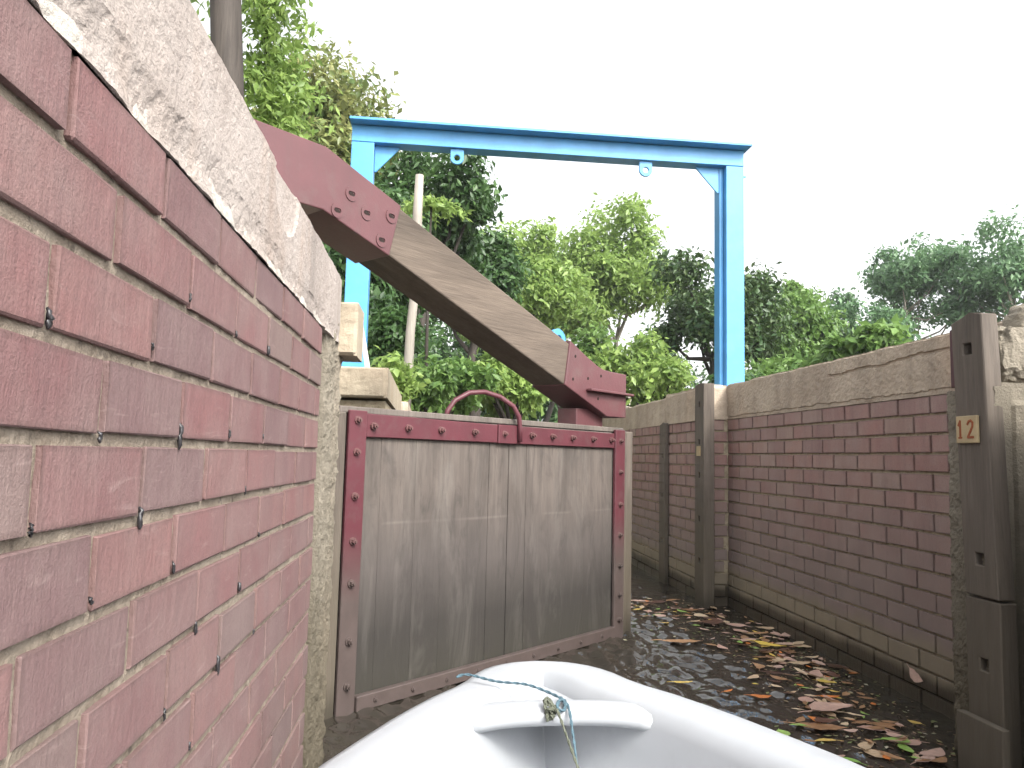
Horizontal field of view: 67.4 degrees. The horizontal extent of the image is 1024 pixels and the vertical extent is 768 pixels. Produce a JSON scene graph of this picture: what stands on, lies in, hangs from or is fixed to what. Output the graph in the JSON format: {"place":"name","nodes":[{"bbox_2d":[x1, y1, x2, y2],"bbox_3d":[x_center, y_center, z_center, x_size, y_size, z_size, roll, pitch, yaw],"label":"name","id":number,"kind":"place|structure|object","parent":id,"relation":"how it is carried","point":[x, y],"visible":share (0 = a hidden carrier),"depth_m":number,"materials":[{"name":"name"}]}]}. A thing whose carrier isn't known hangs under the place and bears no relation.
{"place":"outdoors","nodes":[
{"label":"outdoors","id":0,"kind":"place"},
{"bbox_2d":[363,328,369,366],"bbox_3d":[-0.853,-0.165,4.487,0.096,0.340,0.022,4,-6,-22],"label":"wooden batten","id":1,"kind":"object","parent":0,"point":[366,358],"visible":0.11,"depth_m":4.48,"materials":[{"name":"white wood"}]},
{"bbox_2d":[191,0,1023,420],"label":"sky","id":2,"kind":"structure","parent":0,"point":[868,124],"materials":[{"name":"white"}]},
{"bbox_2d":[323,564,955,767],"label":"water","id":3,"kind":"structure","parent":0,"point":[641,655],"depth_m":3.01,"materials":[{"name":"brown liquid"}]},
{"bbox_2d":[254,119,633,719],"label":"lock gate","id":4,"kind":"structure","parent":3,"relation":"in","point":[464,544],"depth_m":3.01,"materials":[{"name":"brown wood"}]},
{"bbox_2d":[318,661,864,767],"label":"rowing boat","id":5,"kind":"object","parent":3,"relation":"on","point":[617,720],"visible":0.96,"depth_m":1.54,"materials":[{"name":"white plastic"}]},
{"bbox_2d":[456,673,579,767],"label":"mooring rope","id":6,"kind":"object","parent":5,"relation":"attached to","point":[551,710],"visible":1,"depth_m":1.54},
{"bbox_2d":[651,600,666,602],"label":"floating leaf","id":7,"kind":"object","parent":3,"relation":"on","point":[657,601],"visible":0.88,"depth_m":4.68,"materials":[{"name":"brown plant"}]},
{"bbox_2d":[654,639,702,642],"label":"floating leaf","id":8,"kind":"object","parent":3,"relation":"on","point":[680,640],"visible":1,"depth_m":3.63,"materials":[{"name":"orange plant"}]},
{"bbox_2d":[669,681,691,682],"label":"floating leaf","id":9,"kind":"object","parent":3,"relation":"on","point":[681,681],"visible":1,"depth_m":2.97,"materials":[{"name":"yellow plant"}]},
{"bbox_2d":[692,612,708,616],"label":"floating leaf","id":10,"kind":"object","parent":3,"relation":"on","point":[699,614],"visible":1,"depth_m":4.28,"materials":[{"name":"beige plant"}]},
{"bbox_2d":[694,619,723,623],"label":"floating leaf","id":11,"kind":"object","parent":3,"relation":"on","point":[713,621],"visible":1,"depth_m":4.07,"materials":[{"name":"brown plant"}]},
{"bbox_2d":[725,623,749,626],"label":"floating leaf","id":12,"kind":"object","parent":3,"relation":"on","point":[737,624],"visible":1,"depth_m":4.02,"materials":[{"name":"beige plant"}]},
{"bbox_2d":[741,638,760,641],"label":"floating leaf","id":13,"kind":"object","parent":3,"relation":"on","point":[746,639],"visible":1,"depth_m":3.70,"materials":[{"name":"beige plant"}]},
{"bbox_2d":[747,674,758,678],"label":"floating leaf","id":14,"kind":"object","parent":3,"relation":"on","point":[754,676],"visible":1,"depth_m":3.09,"materials":[{"name":"beige plant"}]},
{"bbox_2d":[752,662,764,670],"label":"floating leaf","id":15,"kind":"object","parent":3,"relation":"on","point":[758,666],"visible":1,"depth_m":3.24,"materials":[{"name":"brown plant"}]},
{"bbox_2d":[747,632,773,633],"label":"floating leaf","id":16,"kind":"object","parent":3,"relation":"on","point":[759,632],"visible":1,"depth_m":3.84,"materials":[{"name":"brown plant"}]},
{"bbox_2d":[751,694,770,697],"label":"floating leaf","id":17,"kind":"object","parent":3,"relation":"on","point":[762,696],"visible":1,"depth_m":2.81,"materials":[{"name":"orange plant"}]},
{"bbox_2d":[750,640,783,645],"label":"floating leaf","id":18,"kind":"object","parent":3,"relation":"on","point":[764,643],"visible":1,"depth_m":3.61,"materials":[{"name":"yellow plant"}]},
{"bbox_2d":[770,675,792,681],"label":"floating leaf","id":19,"kind":"object","parent":3,"relation":"on","point":[778,677],"visible":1,"depth_m":3.05,"materials":[{"name":"brown plant"}]},
{"bbox_2d":[776,729,789,735],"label":"floating leaf","id":20,"kind":"object","parent":3,"relation":"on","point":[787,733],"visible":0.72,"depth_m":2.44,"materials":[{"name":"green plant"}]},
{"bbox_2d":[774,642,792,644],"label":"floating leaf","id":21,"kind":"object","parent":3,"relation":"on","point":[783,643],"visible":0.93,"depth_m":3.68,"materials":[{"name":"beige plant"}]},
{"bbox_2d":[624,599,955,767],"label":"leaf scraps","id":22,"kind":"object","parent":3,"relation":"on","point":[886,747],"visible":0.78,"depth_m":2.91,"materials":[{"name":"brown plant"}]},
{"bbox_2d":[783,661,809,664],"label":"floating leaf","id":23,"kind":"object","parent":3,"relation":"on","point":[799,662],"visible":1,"depth_m":3.27,"materials":[{"name":"beige plant"}]},
{"bbox_2d":[784,644,810,646],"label":"floating leaf","id":24,"kind":"object","parent":3,"relation":"on","point":[799,645],"visible":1,"depth_m":3.62,"materials":[{"name":"beige plant"}]},
{"bbox_2d":[793,641,804,644],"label":"floating leaf","id":25,"kind":"object","parent":3,"relation":"on","point":[798,642],"visible":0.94,"depth_m":3.66,"materials":[{"name":"beige plant"}]},
{"bbox_2d":[796,716,804,721],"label":"floating leaf","id":26,"kind":"object","parent":3,"relation":"on","point":[799,719],"visible":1,"depth_m":2.55,"materials":[{"name":"brown plant"}]},
{"bbox_2d":[793,667,809,678],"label":"floating leaf","id":27,"kind":"object","parent":3,"relation":"on","point":[801,671],"visible":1,"depth_m":3.17,"materials":[{"name":"beige plant"}]},
{"bbox_2d":[798,696,813,701],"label":"floating leaf","id":28,"kind":"object","parent":3,"relation":"on","point":[806,699],"visible":1,"depth_m":2.79,"materials":[{"name":"brown plant"}]},
{"bbox_2d":[783,722,848,729],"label":"floating leaf","id":29,"kind":"object","parent":3,"relation":"on","point":[820,726],"visible":1,"depth_m":2.50,"materials":[{"name":"brown plant"}]},
{"bbox_2d":[809,669,822,677],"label":"floating leaf","id":30,"kind":"object","parent":3,"relation":"on","point":[817,673],"visible":1,"depth_m":3.12,"materials":[{"name":"plant"}]},
{"bbox_2d":[811,658,824,664],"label":"floating leaf","id":31,"kind":"object","parent":3,"relation":"on","point":[819,662],"visible":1,"depth_m":3.30,"materials":[{"name":"beige plant"}]},
{"bbox_2d":[812,679,836,682],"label":"floating leaf","id":32,"kind":"object","parent":3,"relation":"on","point":[826,681],"visible":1,"depth_m":3.01,"materials":[{"name":"yellow plant"}]},
{"bbox_2d":[810,717,840,722],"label":"floating leaf","id":33,"kind":"object","parent":3,"relation":"on","point":[821,720],"visible":1,"depth_m":2.56,"materials":[{"name":"brown plant"}]},
{"bbox_2d":[798,701,853,712],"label":"floating leaf","id":34,"kind":"object","parent":3,"relation":"on","point":[822,706],"visible":1,"depth_m":2.69,"materials":[{"name":"plant"}]},
{"bbox_2d":[815,695,837,697],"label":"floating leaf","id":35,"kind":"object","parent":3,"relation":"on","point":[830,696],"visible":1,"depth_m":2.82,"materials":[{"name":"orange plant"}]},
{"bbox_2d":[814,738,842,740],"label":"floating leaf","id":36,"kind":"object","parent":3,"relation":"on","point":[823,739],"visible":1,"depth_m":2.39,"materials":[{"name":"yellow plant"}]},
{"bbox_2d":[819,711,840,720],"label":"floating leaf","id":37,"kind":"object","parent":3,"relation":"on","point":[830,713],"visible":0.63,"depth_m":2.65,"materials":[{"name":"brown plant"}]},
{"bbox_2d":[825,697,841,702],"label":"floating leaf","id":38,"kind":"object","parent":3,"relation":"on","point":[833,701],"visible":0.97,"depth_m":2.77,"materials":[{"name":"brown plant"}]},
{"bbox_2d":[826,671,840,676],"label":"floating leaf","id":39,"kind":"object","parent":3,"relation":"on","point":[830,673],"visible":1,"depth_m":3.14,"materials":[{"name":"brown plant"}]},
{"bbox_2d":[824,663,848,668],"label":"floating leaf","id":40,"kind":"object","parent":3,"relation":"on","point":[836,665],"visible":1,"depth_m":3.25,"materials":[{"name":"brown plant"}]},
{"bbox_2d":[844,729,857,731],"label":"floating leaf","id":41,"kind":"object","parent":3,"relation":"on","point":[852,730],"visible":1,"depth_m":2.46,"materials":[{"name":"plant"}]},
{"bbox_2d":[843,757,867,765],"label":"floating leaf","id":42,"kind":"object","parent":3,"relation":"on","point":[852,759],"visible":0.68,"depth_m":2.22,"materials":[{"name":"green plant"}]},
{"bbox_2d":[852,720,872,723],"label":"floating leaf","id":43,"kind":"object","parent":3,"relation":"on","point":[862,721],"visible":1,"depth_m":2.57,"materials":[{"name":"brown plant"}]},
{"bbox_2d":[858,741,874,749],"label":"floating leaf","id":44,"kind":"object","parent":3,"relation":"on","point":[866,745],"visible":1,"depth_m":2.36,"materials":[{"name":"beige plant"}]},
{"bbox_2d":[852,746,899,759],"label":"floating leaf","id":45,"kind":"object","parent":3,"relation":"on","point":[874,753],"visible":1,"depth_m":2.30,"materials":[{"name":"beige plant"}]},
{"bbox_2d":[857,725,898,732],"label":"floating leaf","id":46,"kind":"object","parent":3,"relation":"on","point":[865,726],"visible":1,"depth_m":2.49,"materials":[{"name":"brown plant"}]},
{"bbox_2d":[866,726,884,728],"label":"floating leaf","id":47,"kind":"object","parent":46,"relation":"on","point":[874,727],"visible":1,"depth_m":2.50,"materials":[{"name":"brown plant"}]},
{"bbox_2d":[871,722,896,729],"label":"floating leaf","id":48,"kind":"object","parent":3,"relation":"on","point":[884,725],"visible":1,"depth_m":2.52,"materials":[{"name":"brown plant"}]},
{"bbox_2d":[866,722,904,726],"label":"floating leaf","id":49,"kind":"object","parent":3,"relation":"on","point":[891,724],"visible":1,"depth_m":2.54,"materials":[{"name":"brown plant"}]},
{"bbox_2d":[874,749,904,759],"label":"floating leaf","id":50,"kind":"object","parent":3,"relation":"on","point":[890,755],"visible":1,"depth_m":2.27,"materials":[{"name":"brown plant"}]},
{"bbox_2d":[873,735,909,742],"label":"floating leaf","id":51,"kind":"object","parent":3,"relation":"on","point":[895,738],"visible":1,"depth_m":2.39,"materials":[{"name":"green plant"}]},
{"bbox_2d":[881,733,901,736],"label":"floating leaf","id":52,"kind":"object","parent":3,"relation":"on","point":[893,735],"visible":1,"depth_m":2.43,"materials":[{"name":"plant"}]},
{"bbox_2d":[898,742,915,756],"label":"floating leaf","id":53,"kind":"object","parent":3,"relation":"on","point":[903,746],"visible":1,"depth_m":2.33,"materials":[{"name":"green plant"}]},
{"bbox_2d":[889,739,928,744],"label":"floating leaf","id":54,"kind":"object","parent":3,"relation":"on","point":[914,742],"visible":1,"depth_m":2.38,"materials":[{"name":"plant"}]},
{"bbox_2d":[908,720,923,724],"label":"floating leaf","id":55,"kind":"object","parent":3,"relation":"on","point":[912,721],"visible":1,"depth_m":2.58,"materials":[{"name":"plant"}]},
{"bbox_2d":[910,755,932,764],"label":"floating leaf","id":56,"kind":"object","parent":3,"relation":"on","point":[921,761],"visible":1,"depth_m":2.22,"materials":[{"name":"brown plant"}]},
{"bbox_2d":[916,755,934,759],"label":"floating leaf","id":57,"kind":"object","parent":3,"relation":"on","point":[927,757],"visible":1,"depth_m":2.25,"materials":[{"name":"plant"}]},
{"bbox_2d":[913,747,944,756],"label":"floating leaf","id":58,"kind":"object","parent":3,"relation":"on","point":[937,752],"visible":1,"depth_m":2.29,"materials":[{"name":"plant"}]},
{"bbox_2d":[913,756,946,761],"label":"floating leaf","id":59,"kind":"object","parent":3,"relation":"on","point":[942,759],"visible":1,"depth_m":2.23,"materials":[{"name":"brown plant"}]},
{"bbox_3d":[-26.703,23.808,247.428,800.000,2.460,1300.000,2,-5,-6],"label":"ground","id":60,"kind":"structure","parent":0,"visible":0},
{"bbox_2d":[0,0,363,767],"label":"brick wall","id":61,"kind":"structure","parent":60,"relation":"on","point":[180,330],"depth_m":0.74,"materials":[{"name":"brick"}]},
{"bbox_2d":[190,0,342,142],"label":"tree","id":62,"kind":"object","parent":60,"relation":"on","point":[264,85],"visible":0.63,"depth_m":3.63,"materials":[{"name":"green plant"}]},
{"bbox_2d":[251,32,411,183],"bbox_3d":[-2.942,-2.169,11.171,3.208,5.857,3.590,2,-5,-6],"label":"tree","id":63,"kind":"object","parent":60,"relation":"on","point":[338,143],"visible":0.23,"depth_m":10.29,"materials":[{"name":"green plant"}]},
{"bbox_2d":[339,366,411,410],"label":"lock wall","id":64,"kind":"structure","parent":60,"relation":"on","point":[371,387],"depth_m":3.55,"materials":[{"name":"concrete"}]},
{"bbox_2d":[322,172,440,326],"bbox_3d":[-1.705,-0.981,8.985,2.479,3.146,1.992,-3,-7,41],"label":"tree","id":65,"kind":"object","parent":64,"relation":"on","point":[383,293],"visible":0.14,"depth_m":8.58,"materials":[{"name":"green plant"}]},
{"bbox_2d":[341,302,449,370],"bbox_3d":[-1.285,-0.201,7.614,1.353,1.339,1.399,2,-5,-6],"label":"shrub","id":66,"kind":"object","parent":64,"relation":"on","point":[387,333],"visible":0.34,"depth_m":7.16,"materials":[{"name":"green plant"}]},
{"bbox_2d":[370,345,431,401],"bbox_3d":[-0.967,0.021,6.146,0.694,0.624,0.518,-2,-7,34],"label":"shrub","id":67,"kind":"object","parent":64,"relation":"on","point":[407,383],"visible":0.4,"depth_m":6.06,"materials":[{"name":"green plant"}]},
{"bbox_2d":[404,174,423,407],"bbox_3d":[-0.850,-0.776,6.547,0.137,2.073,0.092,2,-5,-6],"label":"dead trunk","id":68,"kind":"object","parent":64,"relation":"on","point":[413,305],"visible":0.53,"depth_m":6.51,"materials":[{"name":"white wood"}]},
{"bbox_2d":[387,349,501,415],"bbox_3d":[-0.699,0.067,7.026,1.040,0.734,1.257,4,-6,-27],"label":"shrub","id":69,"kind":"object","parent":64,"relation":"on","point":[452,377],"visible":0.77,"depth_m":6.71,"materials":[{"name":"green plant"}]},
{"bbox_2d":[342,116,752,385],"bbox_3d":[0.260,-0.799,5.191,2.794,1.790,0.265,2,-5,-6],"label":"gantry","id":70,"kind":"object","parent":64,"relation":"on","point":[377,144],"visible":0.77,"depth_m":5.24,"materials":[{"name":"blue metal"}]},
{"bbox_2d":[345,145,508,346],"bbox_3d":[-1.285,-1.343,10.106,2.426,4.099,2.235,2,-5,-6],"label":"tree","id":71,"kind":"object","parent":60,"relation":"on","point":[450,180],"visible":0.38,"depth_m":9.97,"materials":[{"name":"green plant"}]},
{"bbox_2d":[400,192,474,369],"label":"sapling","id":72,"kind":"object","parent":60,"relation":"on","point":[431,205],"visible":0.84,"depth_m":7.07,"materials":[{"name":"green plant"}]},
{"bbox_2d":[429,227,535,416],"bbox_3d":[-0.484,-0.777,11.623,1.641,3.276,1.720,4,-6,-27],"label":"tree","id":73,"kind":"object","parent":60,"relation":"on","point":[503,270],"visible":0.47,"depth_m":11.39,"materials":[{"name":"green plant"}]},
{"bbox_2d":[468,347,548,419],"bbox_3d":[-0.108,0.031,8.078,1.042,1.027,1.345,2,-5,-6],"label":"shrub","id":74,"kind":"object","parent":60,"relation":"on","point":[523,395],"visible":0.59,"depth_m":7.81,"materials":[{"name":"green plant"}]},
{"bbox_2d":[457,216,604,343],"bbox_3d":[0.258,-1.183,15.026,2.552,4.754,2.695,-4,-8,44],"label":"tree","id":75,"kind":"object","parent":60,"relation":"on","point":[554,296],"visible":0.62,"depth_m":14.83,"materials":[{"name":"green plant"}]},
{"bbox_2d":[373,312,746,422],"bbox_3d":[-2.349,-0.825,22.757,61.142,6.715,10.476,4,-6,-23],"label":"wood","id":76,"kind":"object","parent":60,"relation":"on","point":[446,349],"visible":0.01,"depth_m":23.47,"materials":[{"name":"green plant"}]},
{"bbox_2d":[519,248,616,421],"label":"tree","id":77,"kind":"object","parent":60,"relation":"on","point":[549,411],"visible":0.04,"depth_m":21.23,"materials":[{"name":"green plant"}]},
{"bbox_2d":[550,192,682,406],"bbox_3d":[2.547,-1.598,18.217,3.533,6.297,3.188,0,-6,15],"label":"tree","id":78,"kind":"object","parent":60,"relation":"on","point":[624,276],"visible":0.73,"depth_m":17.99,"materials":[{"name":"green plant"}]},
{"bbox_2d":[579,315,697,406],"bbox_3d":[1.888,-0.018,11.647,1.855,1.901,2.100,0,-6,17],"label":"shrub","id":79,"kind":"object","parent":60,"relation":"on","point":[649,371],"visible":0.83,"depth_m":11.24,"materials":[{"name":"green plant"}]},
{"bbox_2d":[602,388,727,597],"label":"brick wall","id":80,"kind":"structure","parent":60,"relation":"on","point":[642,423],"depth_m":5.50,"materials":[{"name":"brick"}]},
{"bbox_2d":[550,312,629,408],"bbox_3d":[0.807,-0.106,12.361,2.506,2.146,1.947,2,-5,-6],"label":"shrub","id":81,"kind":"object","parent":80,"relation":"on","point":[586,343],"visible":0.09,"depth_m":11.99,"materials":[{"name":"green plant"}]},
{"bbox_2d":[659,422,668,583],"bbox_3d":[1.085,1.095,5.495,0.030,1.638,0.134,2,-5,-6],"label":"timber post","id":82,"kind":"object","parent":80,"relation":"attached to","point":[663,497],"visible":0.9,"depth_m":5.49,"materials":[{"name":"brown wood"}]},
{"bbox_2d":[636,244,809,374],"bbox_3d":[3.346,-0.581,12.558,2.949,3.227,2.324,2,-5,-6],"label":"tree","id":83,"kind":"object","parent":60,"relation":"on","point":[691,310],"visible":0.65,"depth_m":12.15,"materials":[{"name":"green plant"}]},
{"bbox_2d":[706,363,763,382],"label":"shrub","id":84,"kind":"object","parent":60,"relation":"on","point":[711,377],"visible":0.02,"depth_m":9.78,"materials":[{"name":"green plant"}]},
{"bbox_2d":[744,347,818,377],"bbox_3d":[3.745,0.183,10.685,1.439,1.395,1.522,2,-5,-6],"label":"shrub","id":85,"kind":"object","parent":60,"relation":"on","point":[770,365],"visible":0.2,"depth_m":10.49,"materials":[{"name":"green plant"}]},
{"bbox_2d":[744,278,832,365],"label":"tree","id":86,"kind":"object","parent":60,"relation":"on","point":[792,284],"visible":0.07,"depth_m":16.96,"materials":[{"name":"green plant"}]},
{"bbox_2d":[755,283,849,361],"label":"tree","id":87,"kind":"object","parent":60,"relation":"on","point":[819,323],"visible":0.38,"depth_m":13.73,"materials":[{"name":"green plant"}]},
{"bbox_2d":[794,313,918,367],"bbox_3d":[4.470,-0.021,9.658,1.241,1.638,1.874,6,-7,-37],"label":"shrub","id":88,"kind":"object","parent":60,"relation":"on","point":[869,337],"visible":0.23,"depth_m":9.34,"materials":[{"name":"green plant"}]},
{"bbox_2d":[714,321,1002,720],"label":"brick wall","id":89,"kind":"structure","parent":60,"relation":"on","point":[832,539],"depth_m":3.33,"materials":[{"name":"brick"}]},
{"bbox_2d":[695,383,713,608],"bbox_3d":[1.159,0.913,4.639,0.074,1.840,0.158,2,-5,-6],"label":"timber post","id":90,"kind":"object","parent":89,"relation":"attached to","point":[704,495],"visible":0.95,"depth_m":4.61,"materials":[{"name":"brown wood"}]},
{"bbox_2d":[906,663,922,682],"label":"floating leaf","id":91,"kind":"object","parent":89,"relation":"attached to","point":[915,676],"visible":1,"depth_m":2.83,"materials":[{"name":"plant"}]},
{"bbox_2d":[826,294,920,337],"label":"tree","id":92,"kind":"object","parent":60,"relation":"on","point":[877,313],"visible":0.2,"depth_m":21.88,"materials":[{"name":"green plant"}]},
{"bbox_2d":[823,231,1004,338],"bbox_3d":[12.379,-1.145,23.394,4.276,6.865,4.689,5,-7,-34],"label":"tree","id":93,"kind":"object","parent":60,"relation":"on","point":[894,278],"visible":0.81,"depth_m":23.04,"materials":[{"name":"green plant"}]},
{"bbox_2d":[902,329,930,340],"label":"shrub","id":94,"kind":"object","parent":60,"relation":"on","point":[918,336],"visible":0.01,"depth_m":13.11,"materials":[{"name":"green plant"}]},
{"bbox_2d":[925,204,1023,328],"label":"tree","id":95,"kind":"object","parent":60,"relation":"on","point":[1001,281],"visible":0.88,"depth_m":21.45,"materials":[{"name":"green plant"}]},
{"bbox_2d":[946,303,1023,767],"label":"brick wall","id":96,"kind":"structure","parent":60,"relation":"on","point":[1009,395],"depth_m":2.15,"materials":[{"name":"stone"}]},
{"bbox_2d":[951,313,1021,767],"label":"timber post","id":97,"kind":"object","parent":96,"relation":"attached to","point":[988,730],"visible":1,"depth_m":2.07,"materials":[{"name":"brown wood"}]}
]}

